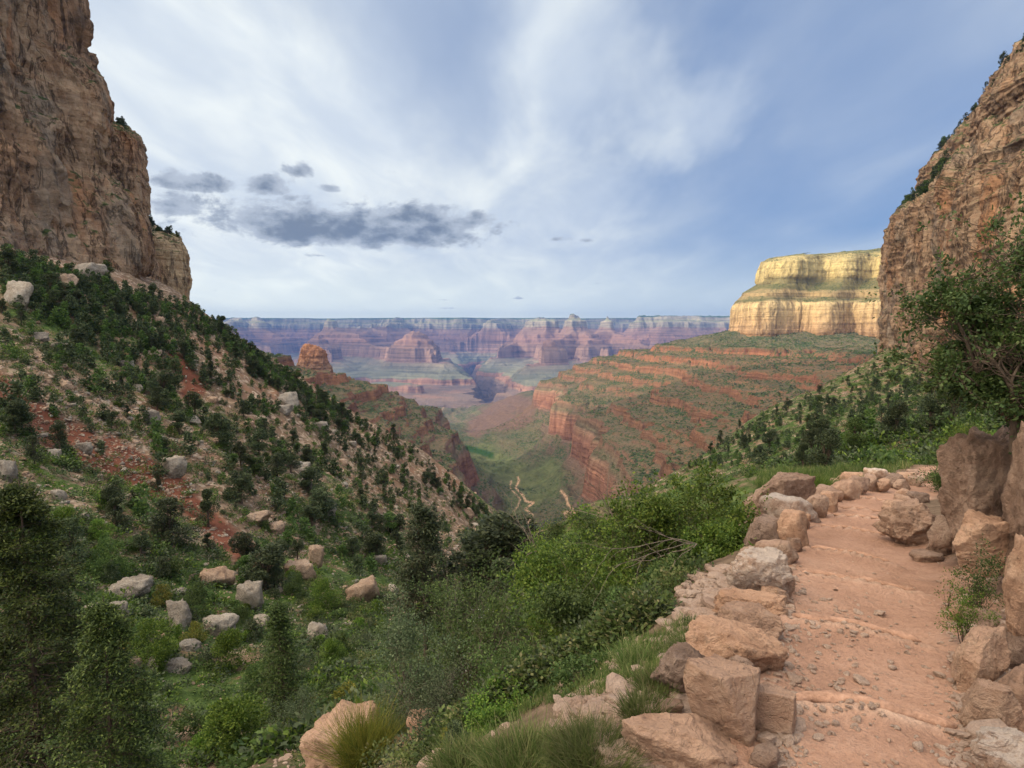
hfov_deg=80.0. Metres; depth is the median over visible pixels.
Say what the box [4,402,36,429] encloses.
juniper tree
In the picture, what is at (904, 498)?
bank rock
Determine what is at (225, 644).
hillside bush
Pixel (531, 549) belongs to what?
leafy shrub
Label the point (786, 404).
juniper tree
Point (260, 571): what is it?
juniper tree
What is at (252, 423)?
boulder
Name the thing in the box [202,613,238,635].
boulder
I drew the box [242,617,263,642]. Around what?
hillside bush
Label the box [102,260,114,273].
juniper tree
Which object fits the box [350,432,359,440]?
juniper tree
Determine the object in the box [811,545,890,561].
step edge
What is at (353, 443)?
boulder
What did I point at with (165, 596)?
hillside bush
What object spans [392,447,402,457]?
juniper tree
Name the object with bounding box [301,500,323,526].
juniper tree
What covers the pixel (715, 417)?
distant scrub
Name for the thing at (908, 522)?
bank rock
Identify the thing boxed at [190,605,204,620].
hillside bush
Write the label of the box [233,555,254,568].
juniper tree
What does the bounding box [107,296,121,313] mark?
juniper tree
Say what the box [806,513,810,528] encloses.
wedge stone
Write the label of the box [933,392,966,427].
juniper tree
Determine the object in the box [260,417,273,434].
juniper tree
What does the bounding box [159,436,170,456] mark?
juniper tree
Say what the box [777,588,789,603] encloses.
wedge stone
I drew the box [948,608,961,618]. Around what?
bank rock
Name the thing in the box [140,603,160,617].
hillside bush
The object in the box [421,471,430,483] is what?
juniper tree
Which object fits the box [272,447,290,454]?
juniper tree
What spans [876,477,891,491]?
edging rock
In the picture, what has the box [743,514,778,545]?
edging rock
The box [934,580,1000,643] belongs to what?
bank plant
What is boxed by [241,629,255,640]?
hillside bush
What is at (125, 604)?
boulder
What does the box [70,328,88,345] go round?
juniper tree
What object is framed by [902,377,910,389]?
juniper tree
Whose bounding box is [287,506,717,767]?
slope scrub
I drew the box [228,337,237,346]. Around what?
juniper tree
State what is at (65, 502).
boulder
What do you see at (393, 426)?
juniper tree
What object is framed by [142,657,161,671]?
boulder
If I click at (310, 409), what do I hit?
juniper tree
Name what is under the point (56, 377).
hillside bush
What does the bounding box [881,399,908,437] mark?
juniper tree
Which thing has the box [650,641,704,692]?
edging rock
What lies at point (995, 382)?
leaning tree
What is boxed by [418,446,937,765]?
grass
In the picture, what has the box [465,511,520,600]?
juniper tree
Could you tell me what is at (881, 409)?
juniper tree
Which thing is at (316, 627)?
boulder
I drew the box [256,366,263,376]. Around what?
juniper tree
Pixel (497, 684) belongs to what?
leafy shrub
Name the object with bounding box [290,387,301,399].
juniper tree
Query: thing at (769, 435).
juniper tree
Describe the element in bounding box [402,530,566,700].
twiggy shrub
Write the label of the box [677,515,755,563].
leafy shrub
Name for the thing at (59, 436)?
juniper tree
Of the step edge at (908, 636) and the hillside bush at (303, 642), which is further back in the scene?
the hillside bush at (303, 642)
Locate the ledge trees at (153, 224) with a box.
[150,213,178,234]
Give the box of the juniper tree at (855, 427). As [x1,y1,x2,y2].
[842,416,868,452]
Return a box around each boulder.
[0,459,17,481]
[4,280,33,309]
[31,332,49,341]
[48,448,61,460]
[50,489,67,500]
[57,273,78,288]
[59,380,73,390]
[59,500,69,503]
[74,262,108,279]
[74,442,92,454]
[107,574,153,600]
[110,600,128,618]
[120,360,134,366]
[128,656,142,671]
[132,384,143,392]
[142,409,161,424]
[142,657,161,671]
[146,350,162,358]
[155,316,166,324]
[160,455,187,478]
[161,657,192,674]
[166,598,191,630]
[172,587,187,599]
[178,638,201,651]
[186,415,201,424]
[198,566,235,587]
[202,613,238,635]
[205,396,217,403]
[235,580,263,611]
[242,421,254,430]
[244,510,271,525]
[253,614,269,626]
[268,521,284,534]
[275,404,292,415]
[278,391,298,409]
[283,558,315,580]
[289,462,310,472]
[307,621,328,640]
[308,544,323,568]
[312,421,327,430]
[317,501,336,516]
[339,458,347,465]
[345,575,379,602]
[349,441,356,446]
[373,555,386,564]
[388,584,398,593]
[463,507,474,518]
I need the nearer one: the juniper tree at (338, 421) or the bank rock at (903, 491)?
the bank rock at (903, 491)
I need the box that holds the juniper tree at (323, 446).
[318,442,331,462]
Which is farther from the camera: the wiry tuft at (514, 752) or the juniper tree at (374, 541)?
the juniper tree at (374, 541)
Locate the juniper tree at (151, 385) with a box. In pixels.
[146,378,159,396]
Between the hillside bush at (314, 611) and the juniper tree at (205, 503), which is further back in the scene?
the juniper tree at (205, 503)
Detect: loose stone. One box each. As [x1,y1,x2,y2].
[831,720,839,726]
[837,629,843,633]
[878,711,886,716]
[912,741,923,751]
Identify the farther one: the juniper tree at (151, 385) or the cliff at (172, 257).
the cliff at (172, 257)
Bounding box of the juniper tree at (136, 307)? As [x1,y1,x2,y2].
[133,301,141,313]
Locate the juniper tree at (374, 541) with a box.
[361,531,385,556]
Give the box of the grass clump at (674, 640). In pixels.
[639,612,695,656]
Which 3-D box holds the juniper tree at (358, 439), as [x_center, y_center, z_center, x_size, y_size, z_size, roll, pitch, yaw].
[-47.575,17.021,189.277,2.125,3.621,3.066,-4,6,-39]
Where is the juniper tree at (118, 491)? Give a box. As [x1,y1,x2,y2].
[110,480,121,496]
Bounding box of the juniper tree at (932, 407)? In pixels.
[916,392,947,436]
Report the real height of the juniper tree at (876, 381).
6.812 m
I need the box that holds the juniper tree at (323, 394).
[319,389,328,402]
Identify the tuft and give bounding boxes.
[281,672,419,767]
[407,713,506,767]
[443,695,570,767]
[522,695,658,767]
[605,678,680,726]
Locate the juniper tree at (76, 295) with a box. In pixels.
[72,289,82,304]
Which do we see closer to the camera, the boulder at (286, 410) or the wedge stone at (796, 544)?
the wedge stone at (796, 544)
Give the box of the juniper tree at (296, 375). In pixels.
[290,369,301,387]
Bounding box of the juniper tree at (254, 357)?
[251,355,259,367]
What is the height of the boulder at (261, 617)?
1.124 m
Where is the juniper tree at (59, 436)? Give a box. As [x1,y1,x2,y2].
[48,420,68,450]
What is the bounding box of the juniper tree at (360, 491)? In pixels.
[357,487,365,496]
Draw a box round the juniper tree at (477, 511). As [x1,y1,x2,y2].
[473,504,480,515]
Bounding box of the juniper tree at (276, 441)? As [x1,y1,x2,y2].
[271,439,283,459]
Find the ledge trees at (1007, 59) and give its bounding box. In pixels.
[933,33,1023,152]
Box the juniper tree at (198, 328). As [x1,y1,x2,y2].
[195,324,201,331]
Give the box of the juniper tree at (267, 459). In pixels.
[264,456,270,467]
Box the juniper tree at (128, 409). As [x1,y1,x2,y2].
[122,405,130,416]
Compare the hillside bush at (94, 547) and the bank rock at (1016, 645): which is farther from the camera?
the hillside bush at (94, 547)
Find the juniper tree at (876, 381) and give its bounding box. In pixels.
[871,377,878,389]
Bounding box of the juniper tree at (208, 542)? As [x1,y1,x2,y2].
[202,533,215,548]
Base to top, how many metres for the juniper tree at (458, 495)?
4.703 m
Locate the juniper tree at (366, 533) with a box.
[363,529,379,552]
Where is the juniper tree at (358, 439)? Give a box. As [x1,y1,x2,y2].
[356,434,361,443]
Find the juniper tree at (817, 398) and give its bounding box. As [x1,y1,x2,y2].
[812,395,823,408]
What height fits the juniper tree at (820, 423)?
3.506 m
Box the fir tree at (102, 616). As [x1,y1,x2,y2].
[26,595,180,767]
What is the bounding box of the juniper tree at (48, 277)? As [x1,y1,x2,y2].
[42,273,61,294]
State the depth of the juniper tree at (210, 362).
149.06 m
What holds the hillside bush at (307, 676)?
on the hillside
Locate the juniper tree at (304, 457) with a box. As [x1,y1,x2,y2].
[300,448,316,465]
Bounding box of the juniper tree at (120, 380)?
[117,375,124,389]
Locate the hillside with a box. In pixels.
[0,248,1023,767]
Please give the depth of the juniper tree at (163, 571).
50.95 m
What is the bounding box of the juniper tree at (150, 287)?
[147,282,159,295]
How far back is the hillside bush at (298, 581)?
55.92 m
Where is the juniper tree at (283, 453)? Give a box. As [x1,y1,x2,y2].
[272,451,286,472]
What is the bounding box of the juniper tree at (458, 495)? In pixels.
[456,491,463,502]
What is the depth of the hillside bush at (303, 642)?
38.28 m
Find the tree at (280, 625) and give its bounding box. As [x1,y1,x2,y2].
[248,600,312,724]
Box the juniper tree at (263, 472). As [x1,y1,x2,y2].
[256,457,266,475]
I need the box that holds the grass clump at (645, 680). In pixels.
[620,651,683,700]
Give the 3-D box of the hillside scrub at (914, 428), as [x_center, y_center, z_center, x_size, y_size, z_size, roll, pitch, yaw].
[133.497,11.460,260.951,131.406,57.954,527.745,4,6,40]
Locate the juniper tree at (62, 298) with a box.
[58,290,72,305]
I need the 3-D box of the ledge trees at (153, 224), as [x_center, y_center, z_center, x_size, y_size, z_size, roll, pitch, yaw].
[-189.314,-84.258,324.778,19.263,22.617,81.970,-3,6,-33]
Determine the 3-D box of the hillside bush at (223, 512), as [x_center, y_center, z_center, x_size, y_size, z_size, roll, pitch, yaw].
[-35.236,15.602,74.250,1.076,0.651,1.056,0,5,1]
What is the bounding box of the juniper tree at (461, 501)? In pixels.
[455,498,465,507]
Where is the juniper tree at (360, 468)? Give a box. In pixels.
[356,457,368,480]
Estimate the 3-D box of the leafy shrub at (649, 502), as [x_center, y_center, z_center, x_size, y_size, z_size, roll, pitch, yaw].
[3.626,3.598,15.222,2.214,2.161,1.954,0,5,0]
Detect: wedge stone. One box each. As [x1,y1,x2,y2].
[656,698,683,713]
[717,585,736,594]
[728,655,754,666]
[738,545,754,552]
[748,741,779,767]
[761,586,777,593]
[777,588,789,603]
[786,537,801,551]
[792,575,795,591]
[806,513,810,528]
[834,490,843,501]
[905,469,919,474]
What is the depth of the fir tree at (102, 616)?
10.84 m
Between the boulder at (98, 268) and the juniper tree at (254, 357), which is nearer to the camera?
the boulder at (98, 268)
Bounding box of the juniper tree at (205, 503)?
[195,488,220,527]
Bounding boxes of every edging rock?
[621,712,737,767]
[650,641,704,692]
[683,653,760,746]
[685,614,788,671]
[712,588,787,615]
[717,600,785,637]
[726,546,793,596]
[743,472,815,520]
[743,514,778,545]
[754,539,798,564]
[756,681,796,734]
[758,492,821,522]
[777,509,808,546]
[806,493,828,517]
[814,484,836,494]
[820,491,838,512]
[830,479,859,499]
[838,472,862,479]
[848,475,869,494]
[863,467,887,479]
[864,473,878,491]
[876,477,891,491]
[885,472,905,487]
[893,479,910,490]
[896,472,916,481]
[906,476,923,486]
[917,473,935,482]
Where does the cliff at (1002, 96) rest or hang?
on the cliff at (981, 173)
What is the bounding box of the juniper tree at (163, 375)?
[145,370,175,394]
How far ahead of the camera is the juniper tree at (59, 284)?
133.05 m
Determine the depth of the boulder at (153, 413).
92.05 m
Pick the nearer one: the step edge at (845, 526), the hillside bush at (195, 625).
the step edge at (845, 526)
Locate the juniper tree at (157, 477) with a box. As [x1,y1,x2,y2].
[149,470,163,490]
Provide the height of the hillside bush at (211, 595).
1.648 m
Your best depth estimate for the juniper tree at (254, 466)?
92.64 m
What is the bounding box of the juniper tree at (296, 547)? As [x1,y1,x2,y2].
[288,540,302,558]
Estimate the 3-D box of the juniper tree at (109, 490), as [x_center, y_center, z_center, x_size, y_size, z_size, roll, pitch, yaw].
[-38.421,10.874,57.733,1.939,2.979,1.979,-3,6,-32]
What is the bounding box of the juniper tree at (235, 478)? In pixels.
[221,470,252,503]
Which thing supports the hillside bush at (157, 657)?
on the hillside
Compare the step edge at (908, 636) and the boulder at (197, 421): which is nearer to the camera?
the step edge at (908, 636)
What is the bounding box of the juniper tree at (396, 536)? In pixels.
[389,529,403,548]
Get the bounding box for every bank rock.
[872,498,935,545]
[881,499,903,509]
[893,493,913,501]
[895,488,908,495]
[906,491,929,502]
[908,549,943,561]
[925,544,951,555]
[927,515,951,549]
[936,425,1011,553]
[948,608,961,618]
[950,625,1011,692]
[952,509,1008,577]
[957,678,1023,730]
[962,607,1005,626]
[969,726,1023,767]
[998,663,1023,709]
[1000,420,1023,577]
[1002,533,1023,636]
[1006,632,1023,669]
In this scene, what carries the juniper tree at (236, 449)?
on the hillside
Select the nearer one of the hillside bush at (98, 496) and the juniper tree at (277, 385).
the hillside bush at (98, 496)
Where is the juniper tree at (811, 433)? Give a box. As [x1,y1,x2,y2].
[797,423,820,451]
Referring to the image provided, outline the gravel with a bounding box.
[246,541,1011,767]
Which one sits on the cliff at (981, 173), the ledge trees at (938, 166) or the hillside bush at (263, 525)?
the ledge trees at (938, 166)
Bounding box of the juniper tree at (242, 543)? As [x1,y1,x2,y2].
[227,530,258,569]
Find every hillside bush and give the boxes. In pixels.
[1,687,31,714]
[10,651,37,662]
[18,355,34,364]
[44,724,66,742]
[46,354,54,362]
[49,505,85,536]
[51,375,60,381]
[55,567,78,590]
[61,634,94,653]
[80,537,133,579]
[85,518,115,540]
[89,546,107,557]
[93,489,109,509]
[97,560,121,582]
[98,532,110,543]
[114,640,133,667]
[125,615,136,635]
[127,539,138,550]
[127,616,182,666]
[129,419,143,429]
[130,623,150,648]
[134,414,142,421]
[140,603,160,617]
[149,584,172,609]
[151,650,169,675]
[157,680,173,695]
[164,554,181,577]
[166,426,177,436]
[171,706,206,740]
[172,624,183,639]
[175,582,212,619]
[178,621,208,641]
[179,590,194,601]
[188,706,239,752]
[188,721,224,757]
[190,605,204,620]
[190,607,198,625]
[194,587,216,603]
[196,639,219,665]
[199,690,271,762]
[210,626,256,675]
[219,509,226,515]
[226,599,242,608]
[231,605,251,627]
[237,564,252,582]
[240,661,268,695]
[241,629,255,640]
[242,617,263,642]
[249,720,285,746]
[259,520,268,530]
[259,638,291,664]
[264,586,280,599]
[281,571,295,590]
[282,573,309,600]
[284,565,300,578]
[294,639,311,652]
[295,591,309,599]
[303,672,312,681]
[304,605,328,618]
[306,576,344,613]
[306,636,323,650]
[316,634,324,643]
[318,637,347,664]
[330,630,356,655]
[332,679,355,700]
[356,618,367,629]
[367,598,385,616]
[379,663,390,674]
[420,620,443,645]
[438,727,449,747]
[440,614,461,644]
[443,719,467,749]
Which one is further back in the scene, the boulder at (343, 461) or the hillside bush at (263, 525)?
the boulder at (343, 461)
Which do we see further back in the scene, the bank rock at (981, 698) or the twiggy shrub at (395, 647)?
the twiggy shrub at (395, 647)
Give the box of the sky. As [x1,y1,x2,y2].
[88,0,1023,317]
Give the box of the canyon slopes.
[266,331,879,528]
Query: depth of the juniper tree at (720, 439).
280.91 m
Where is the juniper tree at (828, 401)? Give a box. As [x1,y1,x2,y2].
[825,397,832,406]
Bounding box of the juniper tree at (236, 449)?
[229,441,251,465]
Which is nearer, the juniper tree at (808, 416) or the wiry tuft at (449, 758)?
the wiry tuft at (449, 758)
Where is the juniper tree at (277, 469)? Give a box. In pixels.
[268,453,286,478]
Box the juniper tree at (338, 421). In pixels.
[333,417,342,430]
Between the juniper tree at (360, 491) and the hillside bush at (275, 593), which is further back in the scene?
the juniper tree at (360, 491)
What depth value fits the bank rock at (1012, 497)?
5.62 m
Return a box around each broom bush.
[362,701,409,739]
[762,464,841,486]
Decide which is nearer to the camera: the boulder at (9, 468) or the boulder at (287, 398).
the boulder at (9, 468)
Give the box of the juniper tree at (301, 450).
[300,444,312,455]
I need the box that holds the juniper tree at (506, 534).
[446,509,545,603]
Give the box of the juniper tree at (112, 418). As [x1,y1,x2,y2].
[106,409,115,427]
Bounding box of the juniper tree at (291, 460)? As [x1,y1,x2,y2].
[283,451,300,472]
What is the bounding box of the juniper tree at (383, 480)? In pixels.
[377,470,388,489]
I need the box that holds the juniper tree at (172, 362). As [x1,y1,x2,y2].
[166,358,183,388]
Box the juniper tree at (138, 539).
[132,530,151,555]
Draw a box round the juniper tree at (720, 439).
[716,430,725,444]
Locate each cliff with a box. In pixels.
[0,0,154,278]
[110,121,160,281]
[149,216,192,299]
[876,100,1023,377]
[914,39,1023,190]
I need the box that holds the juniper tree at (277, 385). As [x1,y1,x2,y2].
[275,377,281,391]
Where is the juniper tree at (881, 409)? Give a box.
[876,404,886,419]
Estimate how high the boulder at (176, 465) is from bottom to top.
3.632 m
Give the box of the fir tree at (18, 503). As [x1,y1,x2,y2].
[0,478,137,767]
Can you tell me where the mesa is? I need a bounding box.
[728,248,880,337]
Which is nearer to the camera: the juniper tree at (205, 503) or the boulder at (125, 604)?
the boulder at (125, 604)
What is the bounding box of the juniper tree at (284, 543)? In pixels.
[270,538,290,575]
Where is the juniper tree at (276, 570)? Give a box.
[264,564,283,588]
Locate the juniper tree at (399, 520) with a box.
[389,514,404,536]
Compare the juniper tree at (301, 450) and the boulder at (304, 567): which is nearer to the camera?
the boulder at (304, 567)
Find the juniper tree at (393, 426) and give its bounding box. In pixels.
[390,423,398,439]
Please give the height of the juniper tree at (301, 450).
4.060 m
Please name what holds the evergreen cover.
on the hillside
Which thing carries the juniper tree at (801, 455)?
on the hillside
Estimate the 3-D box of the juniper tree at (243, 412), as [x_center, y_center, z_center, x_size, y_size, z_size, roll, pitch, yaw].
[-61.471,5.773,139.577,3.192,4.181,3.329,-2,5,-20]
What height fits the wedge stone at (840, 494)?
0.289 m
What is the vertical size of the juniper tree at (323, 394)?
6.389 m
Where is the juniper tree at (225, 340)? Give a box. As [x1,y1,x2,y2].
[219,336,228,347]
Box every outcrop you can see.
[299,699,379,767]
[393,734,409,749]
[406,708,432,739]
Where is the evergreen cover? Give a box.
[0,243,965,577]
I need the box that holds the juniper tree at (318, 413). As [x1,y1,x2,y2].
[312,409,324,420]
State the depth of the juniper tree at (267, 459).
105.90 m
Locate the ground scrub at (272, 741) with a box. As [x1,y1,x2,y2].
[0,295,538,767]
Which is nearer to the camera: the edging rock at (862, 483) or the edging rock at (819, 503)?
the edging rock at (819, 503)
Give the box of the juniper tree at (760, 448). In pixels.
[755,444,763,456]
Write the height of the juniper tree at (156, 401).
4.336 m
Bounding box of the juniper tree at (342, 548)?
[337,544,347,557]
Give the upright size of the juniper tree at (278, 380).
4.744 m
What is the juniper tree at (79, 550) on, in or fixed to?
on the hillside
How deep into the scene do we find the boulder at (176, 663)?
34.60 m
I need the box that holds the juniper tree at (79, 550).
[55,517,100,566]
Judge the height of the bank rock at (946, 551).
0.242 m
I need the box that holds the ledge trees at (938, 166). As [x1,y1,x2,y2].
[897,150,951,207]
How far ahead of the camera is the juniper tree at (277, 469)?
100.76 m
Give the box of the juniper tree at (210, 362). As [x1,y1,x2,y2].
[206,355,212,377]
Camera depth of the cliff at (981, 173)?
324.50 m
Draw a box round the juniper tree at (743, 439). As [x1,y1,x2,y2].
[740,434,747,447]
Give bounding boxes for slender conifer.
[375,501,463,659]
[445,527,486,617]
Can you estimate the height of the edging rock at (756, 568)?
0.587 m
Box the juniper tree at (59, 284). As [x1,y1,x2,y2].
[55,282,73,296]
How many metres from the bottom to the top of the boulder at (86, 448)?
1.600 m
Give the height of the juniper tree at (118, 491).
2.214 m
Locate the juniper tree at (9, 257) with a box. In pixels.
[0,247,19,274]
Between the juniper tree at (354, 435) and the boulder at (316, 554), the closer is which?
the boulder at (316, 554)
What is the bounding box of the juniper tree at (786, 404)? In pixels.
[782,398,792,410]
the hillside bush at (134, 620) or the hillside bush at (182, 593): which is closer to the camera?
the hillside bush at (134, 620)
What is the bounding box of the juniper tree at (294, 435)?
[287,430,298,445]
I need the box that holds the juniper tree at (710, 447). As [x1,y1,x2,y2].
[707,443,714,453]
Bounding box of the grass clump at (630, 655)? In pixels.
[600,628,667,672]
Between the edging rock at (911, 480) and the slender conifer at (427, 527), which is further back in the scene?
the slender conifer at (427, 527)
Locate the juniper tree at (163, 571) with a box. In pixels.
[153,556,170,579]
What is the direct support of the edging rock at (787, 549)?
on the hillside
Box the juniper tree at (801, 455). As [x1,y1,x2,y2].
[792,442,814,467]
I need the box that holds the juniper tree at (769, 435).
[762,429,777,450]
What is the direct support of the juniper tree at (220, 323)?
on the hillside
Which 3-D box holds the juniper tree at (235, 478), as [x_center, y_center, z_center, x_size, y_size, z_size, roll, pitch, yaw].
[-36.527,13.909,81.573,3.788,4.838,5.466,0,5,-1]
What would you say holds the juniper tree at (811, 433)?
on the hillside
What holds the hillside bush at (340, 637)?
on the hillside
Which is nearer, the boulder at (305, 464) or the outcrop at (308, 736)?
the outcrop at (308, 736)
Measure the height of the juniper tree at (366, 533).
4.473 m
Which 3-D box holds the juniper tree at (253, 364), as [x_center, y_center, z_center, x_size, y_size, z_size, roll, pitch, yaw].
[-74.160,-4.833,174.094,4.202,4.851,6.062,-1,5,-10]
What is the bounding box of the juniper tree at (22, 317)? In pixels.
[12,303,29,324]
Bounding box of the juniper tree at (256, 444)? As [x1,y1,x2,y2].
[248,429,268,456]
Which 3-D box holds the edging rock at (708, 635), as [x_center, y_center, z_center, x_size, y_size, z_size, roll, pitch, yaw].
[1.504,1.846,4.154,0.622,0.446,0.445,-1,5,-16]
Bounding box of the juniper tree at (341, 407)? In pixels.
[339,402,346,416]
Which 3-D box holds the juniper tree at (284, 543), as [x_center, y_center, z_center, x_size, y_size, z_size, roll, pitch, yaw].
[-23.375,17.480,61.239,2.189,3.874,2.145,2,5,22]
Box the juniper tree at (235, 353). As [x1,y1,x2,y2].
[229,347,241,362]
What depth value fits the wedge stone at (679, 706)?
3.39 m
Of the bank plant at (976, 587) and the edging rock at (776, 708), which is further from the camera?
the bank plant at (976, 587)
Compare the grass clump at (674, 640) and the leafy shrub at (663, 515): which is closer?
the grass clump at (674, 640)
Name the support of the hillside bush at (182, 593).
on the hillside
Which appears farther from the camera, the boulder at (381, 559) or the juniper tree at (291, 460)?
the juniper tree at (291, 460)
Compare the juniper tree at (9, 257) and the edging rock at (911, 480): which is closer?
the edging rock at (911, 480)
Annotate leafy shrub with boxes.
[461,684,529,736]
[475,657,534,707]
[495,496,678,649]
[515,520,584,629]
[527,572,632,647]
[529,641,615,703]
[561,458,771,579]
[589,586,627,610]
[619,488,691,555]
[640,550,693,585]
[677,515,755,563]
[716,498,746,518]
[908,450,941,492]
[917,421,1004,458]
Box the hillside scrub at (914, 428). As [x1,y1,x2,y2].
[570,347,1008,517]
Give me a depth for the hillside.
25.11 m
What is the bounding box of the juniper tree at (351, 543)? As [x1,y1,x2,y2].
[346,535,359,558]
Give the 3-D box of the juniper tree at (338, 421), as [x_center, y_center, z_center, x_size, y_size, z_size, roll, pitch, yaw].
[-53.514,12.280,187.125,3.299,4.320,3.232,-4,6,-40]
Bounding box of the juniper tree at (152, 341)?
[144,335,160,349]
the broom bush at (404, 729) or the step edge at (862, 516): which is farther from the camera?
the step edge at (862, 516)
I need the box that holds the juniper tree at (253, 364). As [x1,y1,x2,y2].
[245,359,259,372]
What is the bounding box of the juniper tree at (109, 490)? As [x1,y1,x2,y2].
[94,483,116,513]
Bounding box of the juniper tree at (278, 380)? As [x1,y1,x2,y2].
[274,375,284,388]
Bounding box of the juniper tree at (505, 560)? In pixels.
[474,556,522,612]
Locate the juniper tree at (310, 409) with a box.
[306,405,314,416]
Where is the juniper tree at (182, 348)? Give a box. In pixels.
[176,339,188,357]
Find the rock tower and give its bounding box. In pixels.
[296,343,335,373]
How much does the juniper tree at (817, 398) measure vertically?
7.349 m
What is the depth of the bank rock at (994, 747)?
2.90 m
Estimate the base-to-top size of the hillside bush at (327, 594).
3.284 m
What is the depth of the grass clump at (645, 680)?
3.68 m
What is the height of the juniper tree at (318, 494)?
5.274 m
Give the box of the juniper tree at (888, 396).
[885,394,892,408]
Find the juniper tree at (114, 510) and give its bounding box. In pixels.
[103,497,135,526]
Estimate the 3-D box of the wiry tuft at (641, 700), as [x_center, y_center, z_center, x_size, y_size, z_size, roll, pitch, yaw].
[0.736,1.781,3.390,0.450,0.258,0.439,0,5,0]
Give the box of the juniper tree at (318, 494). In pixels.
[308,488,340,516]
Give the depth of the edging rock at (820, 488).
13.11 m
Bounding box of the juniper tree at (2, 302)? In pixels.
[0,298,7,313]
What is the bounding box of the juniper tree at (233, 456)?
[228,453,238,467]
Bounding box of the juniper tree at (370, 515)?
[364,511,375,524]
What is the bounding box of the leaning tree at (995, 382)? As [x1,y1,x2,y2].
[860,191,1023,454]
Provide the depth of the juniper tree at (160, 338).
143.93 m
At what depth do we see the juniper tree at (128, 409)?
89.15 m
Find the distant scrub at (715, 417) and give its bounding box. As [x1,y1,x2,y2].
[265,330,877,526]
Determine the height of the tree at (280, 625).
6.146 m
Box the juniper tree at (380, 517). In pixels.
[373,514,386,530]
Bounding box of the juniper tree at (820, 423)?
[800,412,830,446]
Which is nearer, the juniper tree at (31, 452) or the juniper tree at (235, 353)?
the juniper tree at (31, 452)
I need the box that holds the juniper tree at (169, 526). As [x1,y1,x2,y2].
[147,496,202,544]
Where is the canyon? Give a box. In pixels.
[215,314,729,407]
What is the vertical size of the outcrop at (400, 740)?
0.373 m
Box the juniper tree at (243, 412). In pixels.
[236,400,249,416]
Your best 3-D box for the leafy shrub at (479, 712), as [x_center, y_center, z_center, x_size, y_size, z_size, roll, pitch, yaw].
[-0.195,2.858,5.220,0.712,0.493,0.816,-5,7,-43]
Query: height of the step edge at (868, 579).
0.121 m
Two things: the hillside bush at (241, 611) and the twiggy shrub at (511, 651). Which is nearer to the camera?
the twiggy shrub at (511, 651)
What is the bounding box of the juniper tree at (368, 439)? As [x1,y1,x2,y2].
[364,433,372,444]
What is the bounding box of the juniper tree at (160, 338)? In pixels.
[157,335,164,346]
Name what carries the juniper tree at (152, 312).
on the hillside
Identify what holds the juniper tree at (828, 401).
on the hillside
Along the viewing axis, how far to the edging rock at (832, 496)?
11.35 m
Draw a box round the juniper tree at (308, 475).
[298,466,320,494]
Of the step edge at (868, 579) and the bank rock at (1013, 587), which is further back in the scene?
the step edge at (868, 579)
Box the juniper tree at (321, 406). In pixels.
[314,403,327,417]
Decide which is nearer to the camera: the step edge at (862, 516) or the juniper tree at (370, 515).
the step edge at (862, 516)
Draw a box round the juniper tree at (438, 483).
[434,477,441,486]
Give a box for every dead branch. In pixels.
[495,474,545,569]
[541,446,618,521]
[570,517,696,603]
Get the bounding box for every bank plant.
[934,568,958,609]
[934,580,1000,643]
[948,533,1005,615]
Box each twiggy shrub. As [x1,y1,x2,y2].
[251,680,333,730]
[359,556,484,736]
[390,650,473,738]
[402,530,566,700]
[453,588,561,695]
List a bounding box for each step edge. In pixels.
[793,612,921,641]
[796,690,957,728]
[802,569,916,590]
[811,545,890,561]
[820,524,883,535]
[831,513,878,518]
[838,506,880,511]
[860,496,885,500]
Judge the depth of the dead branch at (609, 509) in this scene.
9.71 m
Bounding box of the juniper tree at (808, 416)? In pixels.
[803,414,810,422]
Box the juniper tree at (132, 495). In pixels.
[127,488,139,507]
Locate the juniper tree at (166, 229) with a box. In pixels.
[163,226,170,233]
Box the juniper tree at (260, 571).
[236,541,285,589]
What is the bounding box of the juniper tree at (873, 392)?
[867,391,875,401]
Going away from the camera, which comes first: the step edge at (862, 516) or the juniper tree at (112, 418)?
the step edge at (862, 516)
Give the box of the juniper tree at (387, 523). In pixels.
[383,512,399,532]
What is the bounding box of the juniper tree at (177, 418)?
[168,410,191,434]
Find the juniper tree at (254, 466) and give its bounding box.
[244,454,263,477]
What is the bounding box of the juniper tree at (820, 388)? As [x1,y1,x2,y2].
[816,384,822,392]
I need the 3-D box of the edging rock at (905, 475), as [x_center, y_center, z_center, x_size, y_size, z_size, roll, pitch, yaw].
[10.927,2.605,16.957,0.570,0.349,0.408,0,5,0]
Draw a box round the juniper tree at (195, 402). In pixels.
[183,391,204,413]
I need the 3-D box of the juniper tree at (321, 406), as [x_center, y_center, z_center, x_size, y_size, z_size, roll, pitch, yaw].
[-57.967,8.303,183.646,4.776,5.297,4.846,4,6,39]
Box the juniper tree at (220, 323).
[216,316,229,333]
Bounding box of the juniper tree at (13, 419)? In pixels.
[3,399,28,433]
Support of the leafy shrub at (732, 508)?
on the hillside
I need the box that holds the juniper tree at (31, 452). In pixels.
[23,435,48,464]
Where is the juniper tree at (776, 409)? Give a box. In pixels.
[773,406,779,414]
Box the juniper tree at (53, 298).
[41,289,69,310]
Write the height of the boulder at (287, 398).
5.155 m
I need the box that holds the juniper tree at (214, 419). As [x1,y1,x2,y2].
[201,412,239,446]
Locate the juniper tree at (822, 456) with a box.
[805,428,841,467]
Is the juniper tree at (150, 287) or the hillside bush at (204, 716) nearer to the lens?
the hillside bush at (204, 716)
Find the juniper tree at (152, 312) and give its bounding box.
[150,306,156,314]
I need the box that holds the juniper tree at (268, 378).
[265,373,274,385]
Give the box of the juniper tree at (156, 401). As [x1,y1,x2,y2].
[145,387,167,409]
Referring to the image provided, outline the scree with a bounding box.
[0,318,491,755]

